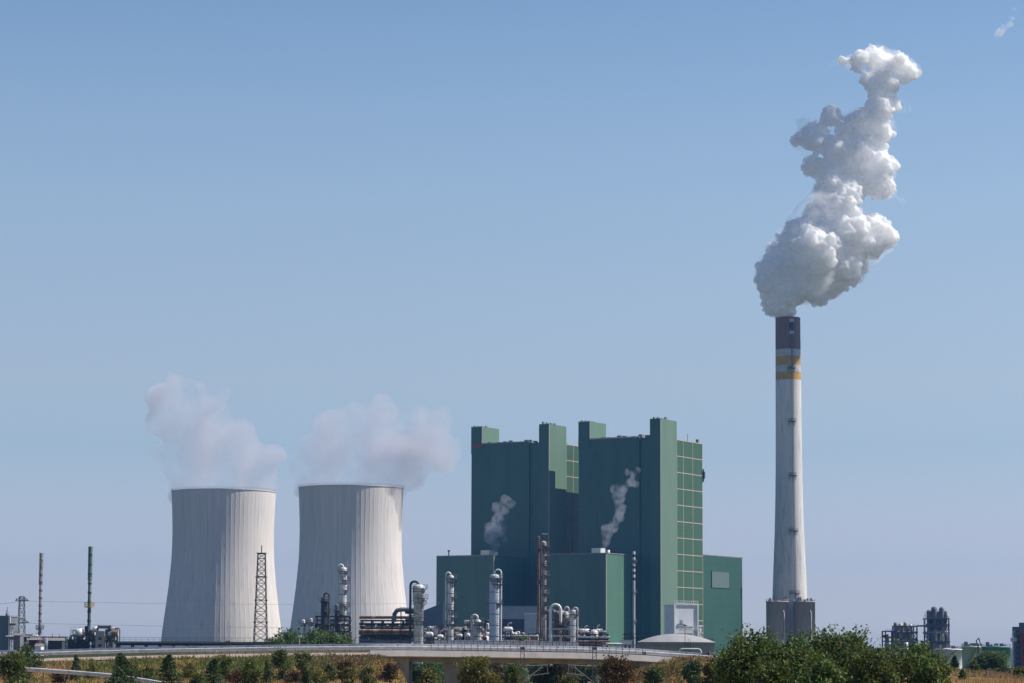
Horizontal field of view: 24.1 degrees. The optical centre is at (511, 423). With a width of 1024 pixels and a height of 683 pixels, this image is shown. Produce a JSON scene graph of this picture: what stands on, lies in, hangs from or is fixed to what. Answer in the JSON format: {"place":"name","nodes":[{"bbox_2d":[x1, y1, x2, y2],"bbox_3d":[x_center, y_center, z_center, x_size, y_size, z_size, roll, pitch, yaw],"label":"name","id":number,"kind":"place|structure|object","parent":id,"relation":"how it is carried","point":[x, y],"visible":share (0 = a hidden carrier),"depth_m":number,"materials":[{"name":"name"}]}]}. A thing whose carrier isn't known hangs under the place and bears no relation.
{"place":"outdoors","nodes":[
{"label":"outdoors","id":0,"kind":"place"},
{"bbox_2d":[0,607,18,649],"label":"silo building","id":1,"kind":"structure","parent":0,"point":[8,625],"depth_m":637.64,"materials":[{"name":"grey metal"}]},
{"bbox_2d":[115,637,269,651],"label":"pipe bridge","id":2,"kind":"structure","parent":0,"point":[145,643],"depth_m":616.99,"materials":[{"name":"metal"}]},
{"bbox_2d":[391,607,413,643],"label":"header pipe","id":3,"kind":"object","parent":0,"point":[400,610],"visible":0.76,"depth_m":705.36,"materials":[{"name":"grey metal"}]},
{"bbox_2d":[0,645,1013,682],"bbox_3d":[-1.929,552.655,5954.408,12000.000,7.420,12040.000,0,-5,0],"label":"ground","id":4,"kind":"structure","parent":0,"point":[191,653],"depth_m":303.86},
{"bbox_2d":[13,629,22,649],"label":"shed","id":5,"kind":"structure","parent":4,"relation":"on","point":[18,638],"depth_m":597.60,"materials":[{"name":"grey metal"}]},
{"bbox_2d":[0,651,40,682],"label":"bush","id":6,"kind":"object","parent":4,"relation":"on","point":[12,668],"visible":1,"depth_m":203.35,"materials":[{"name":"green plant"}]},
{"bbox_2d":[15,596,28,645],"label":"electricity pylon","id":7,"kind":"object","parent":4,"relation":"on","point":[19,609],"visible":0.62,"depth_m":897.08,"materials":[{"name":"grey metal"}]},
{"bbox_2d":[15,643,45,679],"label":"bush","id":8,"kind":"object","parent":4,"relation":"on","point":[25,648],"visible":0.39,"depth_m":253.77,"materials":[{"name":"green plant"}]},
{"bbox_2d":[36,553,43,635],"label":"flare stack","id":9,"kind":"object","parent":4,"relation":"on","point":[41,560],"visible":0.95,"depth_m":797.78,"materials":[{"name":"grey metal"}]},
{"bbox_2d":[48,634,65,655],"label":"shed","id":10,"kind":"structure","parent":4,"relation":"on","point":[56,643],"depth_m":573.57,"materials":[{"name":"metal"}]},
{"bbox_2d":[46,668,73,682],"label":"scrub","id":11,"kind":"object","parent":4,"relation":"on","point":[58,678],"visible":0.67,"depth_m":234.58,"materials":[{"name":"brown plant"}]},
{"bbox_2d":[69,655,82,681],"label":"young pine","id":12,"kind":"object","parent":4,"relation":"on","point":[76,663],"visible":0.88,"depth_m":248.50,"materials":[{"name":"green plant"}]},
{"bbox_2d":[0,666,160,682],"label":"guardrail","id":13,"kind":"object","parent":4,"relation":"on","point":[72,672],"visible":0.59,"depth_m":230.71,"materials":[{"name":"metal"}]},
{"bbox_2d":[84,546,93,638],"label":"flare stack","id":14,"kind":"object","parent":4,"relation":"on","point":[89,601],"visible":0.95,"depth_m":758.02,"materials":[{"name":"green paint"}]},
{"bbox_2d":[65,625,117,654],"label":"process unit","id":15,"kind":"object","parent":4,"relation":"on","point":[100,640],"visible":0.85,"depth_m":746.73,"materials":[{"name":"metal"}]},
{"bbox_2d":[104,652,140,682],"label":"young pine","id":16,"kind":"object","parent":4,"relation":"on","point":[121,663],"visible":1,"depth_m":220.47,"materials":[{"name":"green plant"}]},
{"bbox_2d":[153,654,184,682],"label":"young pine","id":17,"kind":"object","parent":4,"relation":"on","point":[169,665],"visible":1,"depth_m":222.57,"materials":[{"name":"green plant"}]},
{"bbox_2d":[180,662,198,677],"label":"scrub","id":18,"kind":"object","parent":4,"relation":"on","point":[189,669],"visible":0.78,"depth_m":260.26,"materials":[{"name":"green plant"}]},
{"bbox_2d":[36,653,369,660],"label":"road verge","id":19,"kind":"structure","parent":4,"relation":"on","point":[137,657],"depth_m":293.38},
{"bbox_2d":[0,646,641,657],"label":"guardrail","id":20,"kind":"object","parent":19,"relation":"on","point":[196,650],"visible":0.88,"depth_m":294.15,"materials":[{"name":"metal"}]},
{"bbox_2d":[201,658,224,682],"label":"young pine","id":21,"kind":"object","parent":4,"relation":"on","point":[213,667],"visible":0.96,"depth_m":230.54,"materials":[{"name":"green plant"}]},
{"bbox_2d":[161,486,280,651],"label":"cooling tower","id":22,"kind":"structure","parent":4,"relation":"on","point":[221,535],"depth_m":1470.27,"materials":[{"name":"concrete"}]},
{"bbox_2d":[218,654,233,681],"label":"bush","id":23,"kind":"object","parent":4,"relation":"on","point":[225,662],"visible":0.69,"depth_m":248.32,"materials":[{"name":"green plant"}]},
{"bbox_2d":[225,669,244,682],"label":"scrub","id":24,"kind":"object","parent":4,"relation":"on","point":[233,676],"visible":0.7,"depth_m":238.31,"materials":[{"name":"brown plant"}]},
{"bbox_2d":[238,658,265,682],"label":"bush","id":25,"kind":"object","parent":4,"relation":"on","point":[249,667],"visible":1,"depth_m":224.39,"materials":[{"name":"green plant"}]},
{"bbox_2d":[253,545,267,641],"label":"lattice mast","id":26,"kind":"object","parent":4,"relation":"on","point":[265,598],"visible":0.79,"depth_m":897.65,"materials":[{"name":"metal"}]},
{"bbox_2d":[259,660,273,682],"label":"young pine","id":27,"kind":"object","parent":4,"relation":"on","point":[268,672],"visible":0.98,"depth_m":238.52,"materials":[{"name":"green plant"}]},
{"bbox_2d":[260,634,285,650],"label":"deciduous tree","id":28,"kind":"object","parent":4,"relation":"on","point":[273,641],"visible":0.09,"depth_m":427.89,"materials":[{"name":"green plant"}]},
{"bbox_2d":[267,647,293,680],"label":"bush","id":29,"kind":"object","parent":4,"relation":"on","point":[279,660],"visible":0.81,"depth_m":250.29,"materials":[{"name":"green plant"}]},
{"bbox_2d":[275,627,303,644],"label":"deciduous tree","id":30,"kind":"object","parent":4,"relation":"on","point":[287,636],"visible":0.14,"depth_m":437.96,"materials":[{"name":"green plant"}]},
{"bbox_2d":[283,670,301,682],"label":"scrub","id":31,"kind":"object","parent":4,"relation":"on","point":[291,677],"visible":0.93,"depth_m":236.41,"materials":[{"name":"brown plant"}]},
{"bbox_2d":[294,649,316,676],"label":"bush","id":32,"kind":"object","parent":4,"relation":"on","point":[304,658],"visible":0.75,"depth_m":254.39,"materials":[{"name":"green plant"}]},
{"bbox_2d":[288,628,329,643],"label":"deciduous tree","id":33,"kind":"object","parent":4,"relation":"on","point":[315,637],"visible":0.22,"depth_m":433.02,"materials":[{"name":"green plant"}]},
{"bbox_2d":[310,670,331,682],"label":"scrub","id":34,"kind":"object","parent":4,"relation":"on","point":[319,677],"visible":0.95,"depth_m":234.47,"materials":[{"name":"green plant"}]},
{"bbox_2d":[318,592,330,631],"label":"distillation column","id":35,"kind":"structure","parent":4,"relation":"on","point":[325,606],"depth_m":732.10,"materials":[{"name":"metal"}]},
{"bbox_2d":[314,612,351,640],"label":"steel frame","id":36,"kind":"object","parent":4,"relation":"on","point":[337,624],"visible":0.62,"depth_m":733.42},
{"bbox_2d":[337,564,349,636],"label":"distillation column","id":37,"kind":"structure","parent":4,"relation":"on","point":[342,586],"depth_m":737.54,"materials":[{"name":"metal"}]},
{"bbox_2d":[334,659,356,680],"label":"scrub","id":38,"kind":"object","parent":4,"relation":"on","point":[347,663],"visible":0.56,"depth_m":260.51,"materials":[{"name":"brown plant"}]},
{"bbox_2d":[332,631,359,643],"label":"deciduous tree","id":39,"kind":"object","parent":4,"relation":"on","point":[344,640],"visible":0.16,"depth_m":429.93,"materials":[{"name":"green plant"}]},
{"bbox_2d":[339,666,358,682],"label":"bush","id":40,"kind":"object","parent":4,"relation":"on","point":[350,676],"visible":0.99,"depth_m":230.60,"materials":[{"name":"green plant"}]},
{"bbox_2d":[290,483,411,649],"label":"cooling tower","id":41,"kind":"structure","parent":4,"relation":"on","point":[357,529],"depth_m":1373.26,"materials":[{"name":"concrete"}]},
{"bbox_2d":[356,666,376,682],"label":"bush","id":42,"kind":"object","parent":4,"relation":"on","point":[365,678],"visible":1,"depth_m":226.53,"materials":[{"name":"green plant"}]},
{"bbox_2d":[359,616,413,662],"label":"pipe rack","id":43,"kind":"object","parent":4,"relation":"on","point":[371,635],"visible":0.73,"depth_m":708.75,"materials":[{"name":"metal"}]},
{"bbox_2d":[381,662,401,679],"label":"scrub","id":44,"kind":"object","parent":4,"relation":"on","point":[390,670],"visible":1,"depth_m":266.11,"materials":[{"name":"brown plant"}]},
{"bbox_2d":[409,580,427,665],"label":"distillation column","id":45,"kind":"structure","parent":4,"relation":"on","point":[418,598],"depth_m":696.72,"materials":[{"name":"metal"}]},
{"bbox_2d":[412,663,427,682],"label":"shrub","id":46,"kind":"object","parent":4,"relation":"on","point":[416,670],"visible":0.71,"depth_m":342.15,"materials":[{"name":"green plant"}]},
{"bbox_2d":[405,603,442,643],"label":"conveyor gallery","id":47,"kind":"object","parent":4,"relation":"on","point":[434,615],"visible":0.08,"depth_m":1365.70,"materials":[{"name":"metal"}]},
{"bbox_2d":[415,666,439,682],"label":"bush","id":48,"kind":"object","parent":4,"relation":"on","point":[428,675],"visible":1,"depth_m":287.88,"materials":[{"name":"green plant"}]},
{"bbox_2d":[418,662,443,682],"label":"shrub","id":49,"kind":"object","parent":4,"relation":"on","point":[431,666],"visible":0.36,"depth_m":351.50,"materials":[{"name":"green plant"}]},
{"bbox_2d":[423,625,447,670],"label":"pipework","id":50,"kind":"object","parent":4,"relation":"on","point":[437,630],"visible":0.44,"depth_m":716.92,"materials":[{"name":"metal"}]},
{"bbox_2d":[445,572,456,639],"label":"distillation column","id":51,"kind":"structure","parent":4,"relation":"on","point":[449,604],"depth_m":717.43,"materials":[{"name":"metal"}]},
{"bbox_2d":[464,619,488,640],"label":"pipework","id":52,"kind":"object","parent":4,"relation":"on","point":[485,628],"visible":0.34,"depth_m":718.04,"materials":[{"name":"metal"}]},
{"bbox_2d":[470,614,484,639],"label":"stripper column","id":53,"kind":"structure","parent":4,"relation":"on","point":[478,624],"depth_m":711.61,"materials":[{"name":"metal"}]},
{"bbox_2d":[451,651,504,682],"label":"bush","id":54,"kind":"object","parent":4,"relation":"on","point":[477,667],"visible":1,"depth_m":203.44,"materials":[{"name":"green plant"}]},
{"bbox_2d":[436,550,523,639],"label":"bunker annexe","id":55,"kind":"structure","parent":4,"relation":"on","point":[471,586],"depth_m":1464.65,"materials":[{"name":"green paint"}]},
{"bbox_2d":[489,569,502,668],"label":"distillation column","id":56,"kind":"structure","parent":4,"relation":"on","point":[495,614],"depth_m":697.00,"materials":[{"name":"grey metal"}]},
{"bbox_2d":[296,653,711,682],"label":"undergrowth","id":57,"kind":"object","parent":4,"relation":"on","point":[337,658],"visible":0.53,"depth_m":267.33,"materials":[{"name":"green plant"}]},
{"bbox_2d":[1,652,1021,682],"bbox_3d":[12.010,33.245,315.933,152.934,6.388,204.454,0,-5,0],"label":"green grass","id":58,"kind":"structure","parent":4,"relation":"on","point":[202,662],"depth_m":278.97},
{"bbox_2d":[0,655,1023,682],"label":"dry grass","id":59,"kind":"structure","parent":4,"relation":"on","point":[957,674],"depth_m":265.79,"materials":[{"name":"plant"}]},
{"bbox_2d":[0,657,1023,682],"bbox_3d":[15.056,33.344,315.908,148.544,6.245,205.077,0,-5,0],"label":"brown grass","id":60,"kind":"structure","parent":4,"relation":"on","point":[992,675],"depth_m":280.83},
{"bbox_2d":[501,664,524,682],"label":"bush","id":61,"kind":"object","parent":4,"relation":"on","point":[512,675],"visible":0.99,"depth_m":208.75,"materials":[{"name":"green plant"}]},
{"bbox_2d":[498,663,532,682],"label":"shrub","id":62,"kind":"object","parent":4,"relation":"on","point":[518,667],"visible":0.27,"depth_m":342.41,"materials":[{"name":"green plant"}]},
{"bbox_2d":[499,606,536,639],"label":"machine hall","id":63,"kind":"structure","parent":4,"relation":"on","point":[513,616],"depth_m":1325.93,"materials":[{"name":"metal"}]},
{"bbox_2d":[16,653,1022,682],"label":"weeds","id":64,"kind":"object","parent":4,"relation":"on","point":[159,660],"visible":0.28,"depth_m":284.15,"materials":[{"name":"brown plant"}]},
{"bbox_2d":[370,641,671,682],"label":"road bridge","id":65,"kind":"structure","parent":4,"relation":"on","point":[405,659],"depth_m":293.26,"materials":[{"name":"concrete"}]},
{"bbox_2d":[0,644,702,656],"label":"guardrail","id":66,"kind":"object","parent":65,"relation":"attached to","point":[324,645],"visible":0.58,"depth_m":302.97,"materials":[{"name":"metal"}]},
{"bbox_2d":[434,639,577,651],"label":"noise barrier","id":67,"kind":"object","parent":65,"relation":"on","point":[467,641],"visible":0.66,"depth_m":303.68,"materials":[{"name":"grey metal"}]},
{"bbox_2d":[524,613,536,639],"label":"control cabin","id":68,"kind":"object","parent":4,"relation":"on","point":[530,620],"visible":0.36,"depth_m":1195.97,"materials":[{"name":"metal"}]},
{"bbox_2d":[525,663,559,682],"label":"shrub","id":69,"kind":"object","parent":4,"relation":"on","point":[533,670],"visible":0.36,"depth_m":351.04,"materials":[{"name":"green plant"}]},
{"bbox_2d":[540,541,549,640],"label":"distillation column","id":70,"kind":"structure","parent":4,"relation":"on","point":[543,571],"depth_m":742.84,"materials":[{"name":"orange metal"}]},
{"bbox_2d":[534,664,559,682],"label":"bush","id":71,"kind":"object","parent":4,"relation":"on","point":[546,678],"visible":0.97,"depth_m":297.90,"materials":[{"name":"green plant"}]},
{"bbox_2d":[544,603,563,665],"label":"pipe arch","id":72,"kind":"structure","parent":4,"relation":"on","point":[550,618],"depth_m":695.54,"materials":[{"name":"metal"}]},
{"bbox_2d":[548,610,578,668],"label":"steel frame","id":73,"kind":"object","parent":4,"relation":"on","point":[559,628],"visible":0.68,"depth_m":700.22,"materials":[{"name":"metal"}]},
{"bbox_2d":[552,664,584,682],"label":"shrub","id":74,"kind":"object","parent":4,"relation":"on","point":[560,668],"visible":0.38,"depth_m":360.62,"materials":[{"name":"green plant"}]},
{"bbox_2d":[569,607,577,670],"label":"reactor vessel","id":75,"kind":"object","parent":4,"relation":"on","point":[573,614],"visible":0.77,"depth_m":696.86,"materials":[{"name":"metal"}]},
{"bbox_2d":[571,664,598,682],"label":"shrub","id":76,"kind":"object","parent":4,"relation":"on","point":[586,671],"visible":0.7,"depth_m":369.08,"materials":[{"name":"green plant"}]},
{"bbox_2d":[546,548,632,647],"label":"bunker annexe","id":77,"kind":"structure","parent":4,"relation":"on","point":[594,586],"depth_m":1425.32,"materials":[{"name":"green paint"}]},
{"bbox_2d":[575,630,609,667],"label":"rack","id":78,"kind":"object","parent":4,"relation":"on","point":[595,640],"visible":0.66,"depth_m":697.05,"materials":[{"name":"metal"}]},
{"bbox_2d":[594,653,641,682],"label":"bush","id":79,"kind":"object","parent":4,"relation":"on","point":[613,670],"visible":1,"depth_m":194.10,"materials":[{"name":"brown plant"}]},
{"bbox_2d":[631,551,636,647],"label":"thin stack","id":80,"kind":"object","parent":4,"relation":"on","point":[633,619],"visible":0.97,"depth_m":1296.03,"materials":[{"name":"metal"}]},
{"bbox_2d":[641,664,667,682],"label":"bush","id":81,"kind":"object","parent":4,"relation":"on","point":[653,675],"visible":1,"depth_m":212.53,"materials":[{"name":"green plant"}]},
{"bbox_2d":[637,625,714,655],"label":"domed tank","id":82,"kind":"object","parent":4,"relation":"on","point":[676,642],"visible":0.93,"depth_m":610.02,"materials":[{"name":"metal"}]},
{"bbox_2d":[646,651,716,658],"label":"guardrail","id":83,"kind":"object","parent":4,"relation":"on","point":[665,654],"visible":0.34,"depth_m":294.10,"materials":[{"name":"metal"}]},
{"bbox_2d":[679,659,704,682],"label":"bush","id":84,"kind":"object","parent":4,"relation":"on","point":[691,673],"visible":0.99,"depth_m":220.37,"materials":[{"name":"green plant"}]},
{"bbox_2d":[699,658,717,682],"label":"bush","id":85,"kind":"object","parent":4,"relation":"on","point":[706,672],"visible":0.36,"depth_m":198.63,"materials":[{"name":"green plant"}]},
{"bbox_2d":[705,623,783,682],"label":"broadleaf tree","id":86,"kind":"object","parent":4,"relation":"on","point":[742,657],"visible":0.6,"depth_m":120.50,"materials":[{"name":"green plant"}]},
{"bbox_2d":[742,656,794,682],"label":"broadleaf tree","id":87,"kind":"object","parent":4,"relation":"on","point":[773,672],"visible":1,"depth_m":107.89,"materials":[{"name":"green plant"}]},
{"bbox_2d":[766,597,788,654],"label":"absorber silo","id":88,"kind":"object","parent":4,"relation":"on","point":[776,616],"visible":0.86,"depth_m":1527.03,"materials":[{"name":"metal"}]},
{"bbox_2d":[772,314,806,644],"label":"chimney","id":89,"kind":"object","parent":4,"relation":"on","point":[789,575],"visible":0.94,"depth_m":1556.94,"materials":[{"name":"concrete"}]},
{"bbox_2d":[756,629,837,682],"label":"broadleaf tree","id":90,"kind":"object","parent":4,"relation":"on","point":[801,656],"visible":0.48,"depth_m":114.11,"materials":[{"name":"green plant"}]},
{"bbox_2d":[793,597,814,651],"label":"absorber silo","id":91,"kind":"object","parent":4,"relation":"on","point":[804,615],"visible":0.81,"depth_m":1527.36,"materials":[{"name":"grey concrete"}]},
{"bbox_2d":[794,655,852,682],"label":"broadleaf tree","id":92,"kind":"object","parent":4,"relation":"on","point":[823,670],"visible":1,"depth_m":107.10,"materials":[{"name":"green plant"}]},
{"bbox_2d":[794,623,880,682],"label":"broadleaf tree","id":93,"kind":"object","parent":4,"relation":"on","point":[835,645],"visible":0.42,"depth_m":122.97,"materials":[{"name":"green plant"}]},
{"bbox_2d":[838,643,908,682],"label":"broadleaf tree","id":94,"kind":"object","parent":4,"relation":"on","point":[882,670],"visible":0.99,"depth_m":111.24,"materials":[{"name":"green plant"}]},
{"bbox_2d":[892,622,917,659],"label":"refinery frame","id":95,"kind":"object","parent":4,"relation":"on","point":[900,632],"visible":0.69,"depth_m":1175.62,"materials":[{"name":"grey metal"}]},
{"bbox_2d":[870,635,954,682],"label":"broadleaf tree","id":96,"kind":"object","parent":4,"relation":"on","point":[915,657],"visible":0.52,"depth_m":118.95,"materials":[{"name":"green plant"}]},
{"bbox_2d":[908,656,956,682],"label":"broadleaf tree","id":97,"kind":"object","parent":4,"relation":"on","point":[928,671],"visible":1,"depth_m":112.11,"materials":[{"name":"green plant"}]},
{"bbox_2d":[917,606,949,654],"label":"refinery frame","id":98,"kind":"object","parent":4,"relation":"on","point":[936,620],"visible":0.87,"depth_m":1178.76,"materials":[{"name":"grey metal"}]},
{"bbox_2d":[934,644,961,668],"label":"storage tank","id":99,"kind":"object","parent":4,"relation":"on","point":[957,652],"visible":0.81,"depth_m":842.36,"materials":[{"name":"metal"}]},
{"bbox_2d":[962,642,980,668],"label":"storage tank","id":100,"kind":"object","parent":4,"relation":"on","point":[967,650],"visible":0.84,"depth_m":873.46,"materials":[{"name":"green metal"}]},
{"bbox_2d":[965,646,1013,671],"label":"bush","id":101,"kind":"object","parent":4,"relation":"on","point":[990,660],"visible":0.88,"depth_m":396.98,"materials":[{"name":"green plant"}]},
{"bbox_2d":[981,642,1010,667],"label":"storage tank","id":102,"kind":"object","parent":4,"relation":"on","point":[991,647],"visible":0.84,"depth_m":892.29,"materials":[{"name":"green metal"}]},
{"bbox_2d":[1010,623,1023,666],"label":"process building","id":103,"kind":"structure","parent":4,"relation":"on","point":[1017,639],"depth_m":955.75,"materials":[{"name":"blue paint"}]},
{"bbox_2d":[0,0,1023,647],"label":"sky","id":104,"kind":"structure","parent":0,"point":[281,246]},
{"bbox_2d":[471,422,578,637],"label":"boiler house","id":105,"kind":"structure","parent":0,"point":[524,494],"depth_m":1495.77,"materials":[{"name":"green painted metal cladding"}]},
{"bbox_2d":[536,536,542,637],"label":"distillation column","id":106,"kind":"structure","parent":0,"point":[538,548],"depth_m":740.24,"materials":[{"name":"metal"}]},
{"bbox_2d":[578,417,704,647],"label":"boiler house","id":107,"kind":"structure","parent":0,"point":[640,495],"depth_m":1457.95,"materials":[{"name":"green painted metal cladding"}]},
{"bbox_2d":[664,601,703,636],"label":"filter house","id":108,"kind":"structure","parent":0,"point":[677,617],"depth_m":758.04,"materials":[{"name":"white paint"}]},
{"bbox_2d":[703,554,741,655],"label":"ash building","id":109,"kind":"structure","parent":0,"point":[722,592],"depth_m":1516.43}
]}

